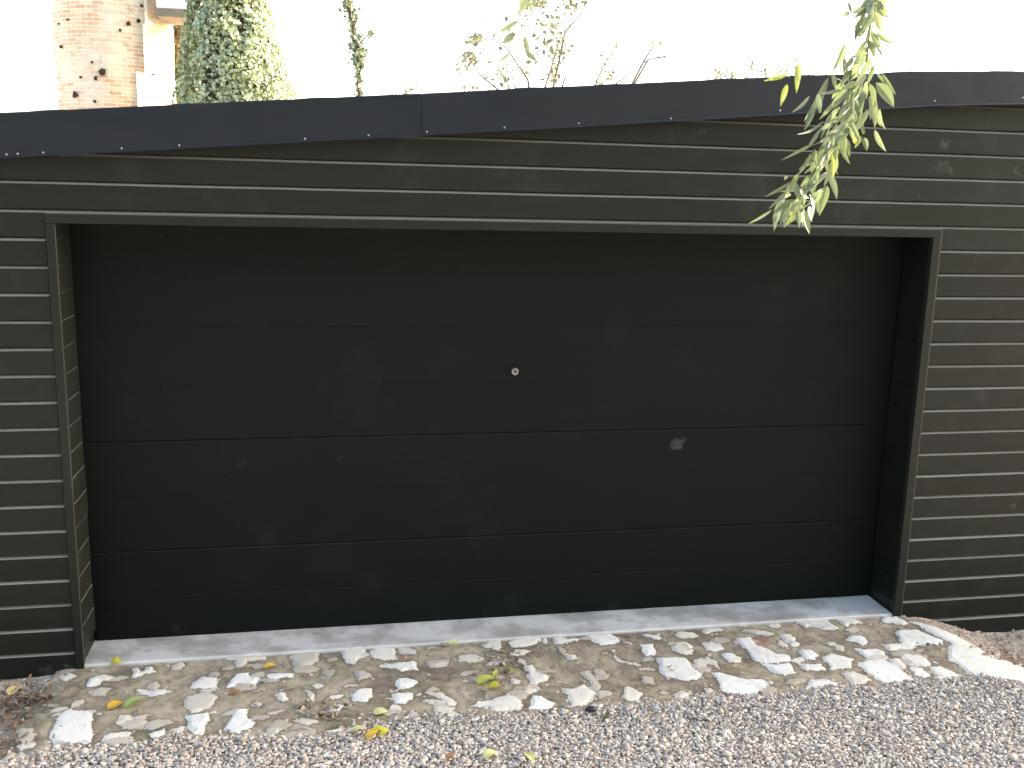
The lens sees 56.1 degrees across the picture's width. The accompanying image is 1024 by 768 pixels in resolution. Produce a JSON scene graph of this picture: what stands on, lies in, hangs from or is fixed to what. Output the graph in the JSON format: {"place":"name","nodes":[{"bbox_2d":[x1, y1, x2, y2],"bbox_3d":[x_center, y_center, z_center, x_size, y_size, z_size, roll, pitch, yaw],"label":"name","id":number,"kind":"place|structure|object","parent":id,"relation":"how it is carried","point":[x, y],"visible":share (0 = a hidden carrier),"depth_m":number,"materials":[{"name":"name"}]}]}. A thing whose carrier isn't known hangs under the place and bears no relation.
{"place":"outdoors","nodes":[
{"label":"outdoors","id":0,"kind":"place"},
{"bbox_2d":[109,656,120,664],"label":"fallen leaf","id":1,"kind":"object","parent":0,"point":[115,659],"visible":1,"depth_m":4.94,"materials":[{"name":"yellow plant"}]},
{"bbox_2d":[0,615,1023,767],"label":"paving","id":2,"kind":"structure","parent":0,"point":[196,697],"depth_m":4.94,"materials":[{"name":"grey stone"}]},
{"bbox_2d":[105,700,122,709],"bbox_3d":[-1.893,1.524,4.572,0.072,0.020,0.062,-1,11,-11],"label":"fallen leaf","id":3,"kind":"object","parent":2,"relation":"on","point":[112,704],"visible":1,"depth_m":4.57,"materials":[{"name":"orange plant"}]},
{"bbox_2d":[122,697,140,708],"bbox_3d":[-1.813,1.519,4.589,0.044,0.026,0.107,10,14,37],"label":"fallen leaf","id":4,"kind":"object","parent":2,"relation":"on","point":[130,701],"visible":1,"depth_m":4.59,"materials":[{"name":"green plant"}]},
{"bbox_2d":[154,724,180,730],"bbox_3d":[-1.579,1.574,4.425,0.130,0.011,0.026,-5,12,-28],"label":"twig","id":5,"kind":"object","parent":2,"relation":"on","point":[166,725],"visible":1,"depth_m":4.42,"materials":[{"name":"wood"}]},
{"bbox_2d":[229,689,240,694],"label":"fallen leaf","id":6,"kind":"object","parent":2,"relation":"on","point":[233,691],"visible":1,"depth_m":4.71,"materials":[{"name":"brown plant"}]},
{"bbox_2d":[260,663,275,667],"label":"fallen leaf","id":7,"kind":"object","parent":2,"relation":"on","point":[266,665],"visible":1,"depth_m":4.96,"materials":[{"name":"orange plant"}]},
{"bbox_2d":[349,725,364,730],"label":"fallen leaf","id":8,"kind":"object","parent":2,"relation":"on","point":[356,727],"visible":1,"depth_m":4.44,"materials":[{"name":"plant"}]},
{"bbox_2d":[373,707,387,714],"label":"fallen leaf","id":9,"kind":"object","parent":2,"relation":"on","point":[379,710],"visible":1,"depth_m":4.59,"materials":[{"name":"plant"}]},
{"bbox_2d":[448,639,456,645],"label":"fallen leaf","id":10,"kind":"object","parent":2,"relation":"on","point":[452,641],"visible":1,"depth_m":5.24,"materials":[{"name":"yellow plant"}]},
{"bbox_2d":[477,675,494,684],"bbox_3d":[-0.133,1.501,4.882,0.129,0.027,0.060,-6,13,-32],"label":"fallen leaf","id":11,"kind":"object","parent":2,"relation":"on","point":[481,679],"visible":1,"depth_m":4.88,"materials":[{"name":"green plant"}]},
{"bbox_2d":[488,681,499,687],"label":"fallen leaf","id":12,"kind":"object","parent":2,"relation":"on","point":[494,684],"visible":1,"depth_m":4.84,"materials":[{"name":"yellow plant"}]},
{"bbox_2d":[222,642,943,727],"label":"dirt crumbs","id":13,"kind":"object","parent":2,"relation":"on","point":[336,706],"visible":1,"depth_m":4.92,"materials":[{"name":"brown soil"}]},
{"bbox_2d":[585,706,595,711],"bbox_3d":[0.382,1.576,4.668,0.056,0.026,0.036,-1,11,-11],"label":"dark pebble","id":14,"kind":"object","parent":2,"relation":"on","point":[590,709],"visible":1,"depth_m":4.66,"materials":[{"name":"black stone"}]},
{"bbox_2d":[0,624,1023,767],"bbox_3d":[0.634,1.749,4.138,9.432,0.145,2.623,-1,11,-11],"label":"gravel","id":15,"kind":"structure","parent":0,"point":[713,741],"depth_m":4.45,"materials":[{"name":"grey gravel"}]},
{"bbox_2d":[366,730,377,737],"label":"fallen leaf","id":16,"kind":"object","parent":15,"relation":"on","point":[371,733],"visible":1,"depth_m":4.39,"materials":[{"name":"orange plant"}]},
{"bbox_2d":[368,726,388,730],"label":"fallen leaf","id":17,"kind":"object","parent":15,"relation":"on","point":[378,728],"visible":1,"depth_m":4.43,"materials":[{"name":"yellow plant"}]},
{"bbox_2d":[379,730,387,735],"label":"fallen leaf","id":18,"kind":"object","parent":15,"relation":"on","point":[382,732],"visible":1,"depth_m":4.40,"materials":[{"name":"yellow plant"}]},
{"bbox_2d":[424,709,438,737],"bbox_3d":[-0.366,1.587,4.500,0.037,0.018,0.240,-3,12,-19],"label":"twig","id":19,"kind":"object","parent":15,"relation":"on","point":[434,720],"visible":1,"depth_m":4.53,"materials":[{"name":"grey wood"}]},
{"bbox_2d":[445,752,452,759],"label":"fallen leaf","id":20,"kind":"object","parent":15,"relation":"on","point":[448,756],"visible":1,"depth_m":4.24,"materials":[{"name":"brown plant"}]},
{"bbox_2d":[481,749,496,757],"bbox_3d":[-0.100,1.639,4.262,0.059,0.019,0.062,5,12,17],"label":"fallen leaf","id":21,"kind":"object","parent":15,"relation":"on","point":[488,752],"visible":1,"depth_m":4.27,"materials":[{"name":"yellow plant"}]},
{"bbox_2d":[524,751,534,761],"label":"fallen leaf","id":22,"kind":"object","parent":15,"relation":"on","point":[530,755],"visible":1,"depth_m":4.24,"materials":[{"name":"plant"}]},
{"bbox_2d":[0,617,1023,767],"bbox_3d":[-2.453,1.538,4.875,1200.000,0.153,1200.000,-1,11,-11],"label":"ground","id":23,"kind":"structure","parent":0,"point":[978,639],"depth_m":4.57,"materials":[{"name":"grey gravel"}]},
{"bbox_2d":[6,685,19,694],"bbox_3d":[-2.434,1.494,4.699,0.051,0.022,0.105,3,11,10],"label":"fallen leaf","id":24,"kind":"object","parent":23,"relation":"on","point":[10,689],"visible":1,"depth_m":4.69,"materials":[{"name":"yellow plant"}]},
{"bbox_2d":[0,673,71,767],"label":"leaf litter","id":25,"kind":"object","parent":23,"relation":"on","point":[20,703],"visible":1,"depth_m":4.59,"materials":[{"name":"brown plant"}]},
{"bbox_2d":[52,0,201,109],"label":"brick tower","id":26,"kind":"structure","parent":23,"relation":"on","point":[112,53],"depth_m":17.64,"materials":[{"name":"brick"}]},
{"bbox_2d":[173,25,202,102],"bbox_3d":[-6.983,-4.557,20.020,1.407,5.812,0.886,-1,11,-11],"label":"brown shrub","id":27,"kind":"object","parent":23,"relation":"on","point":[177,33],"visible":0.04,"depth_m":19.32,"materials":[{"name":"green plant"}]},
{"bbox_2d":[170,0,300,103],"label":"ivy tree","id":28,"kind":"object","parent":23,"relation":"on","point":[233,55],"visible":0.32,"depth_m":16.00,"materials":[{"name":"green plant"}]},
{"bbox_2d":[338,0,374,95],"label":"ivy vine","id":29,"kind":"object","parent":23,"relation":"on","point":[359,55],"visible":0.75,"depth_m":14.87,"materials":[{"name":"green plant"}]},
{"bbox_2d":[388,81,418,94],"bbox_3d":[-1.871,-2.950,16.567,0.526,4.403,1.247,0,11,-6],"label":"twiggy tree","id":30,"kind":"object","parent":23,"relation":"on","point":[415,86],"visible":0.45,"depth_m":16.06,"materials":[{"name":"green plant"}]},
{"bbox_2d":[0,71,1023,678],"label":"garage","id":31,"kind":"structure","parent":23,"relation":"on","point":[340,373],"depth_m":5.21,"materials":[{"name":"paint"}]},
{"bbox_2d":[69,224,904,640],"bbox_3d":[0.020,0.257,5.388,4.559,2.222,0.066,-1,11,-11],"label":"door","id":32,"kind":"structure","parent":31,"relation":"in","point":[284,428],"depth_m":5.32,"materials":[{"name":"paint"}]},
{"bbox_2d":[455,0,587,90],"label":"young tree","id":33,"kind":"object","parent":23,"relation":"on","point":[478,38],"visible":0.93,"depth_m":14.41,"materials":[{"name":"green plant"}]},
{"bbox_2d":[588,38,669,84],"bbox_3d":[2.017,-3.453,17.169,1.533,5.335,1.358,-1,11,-11],"label":"bare branched tree","id":34,"kind":"object","parent":23,"relation":"on","point":[611,76],"visible":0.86,"depth_m":16.74,"materials":[{"name":"brown plant"}]},
{"bbox_2d":[496,0,895,233],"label":"willow tree","id":35,"kind":"object","parent":23,"relation":"on","point":[855,95],"visible":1,"depth_m":2.94,"materials":[{"name":"green plant"}]},
{"bbox_2d":[690,49,816,80],"bbox_3d":[4.371,-3.453,17.764,3.264,5.215,1.530,-5,13,-31],"label":"yellowing tree","id":36,"kind":"object","parent":23,"relation":"on","point":[719,72],"visible":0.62,"depth_m":17.14,"materials":[{"name":"green plant"}]},
{"bbox_2d":[969,644,1023,667],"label":"leaf litter","id":37,"kind":"object","parent":23,"relation":"on","point":[1014,659],"visible":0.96,"depth_m":5.43,"materials":[{"name":"beige plant"}]},
{"bbox_2d":[0,0,1023,112],"label":"sky","id":38,"kind":"structure","parent":0,"point":[421,41],"materials":[{"name":"white"}]}
]}

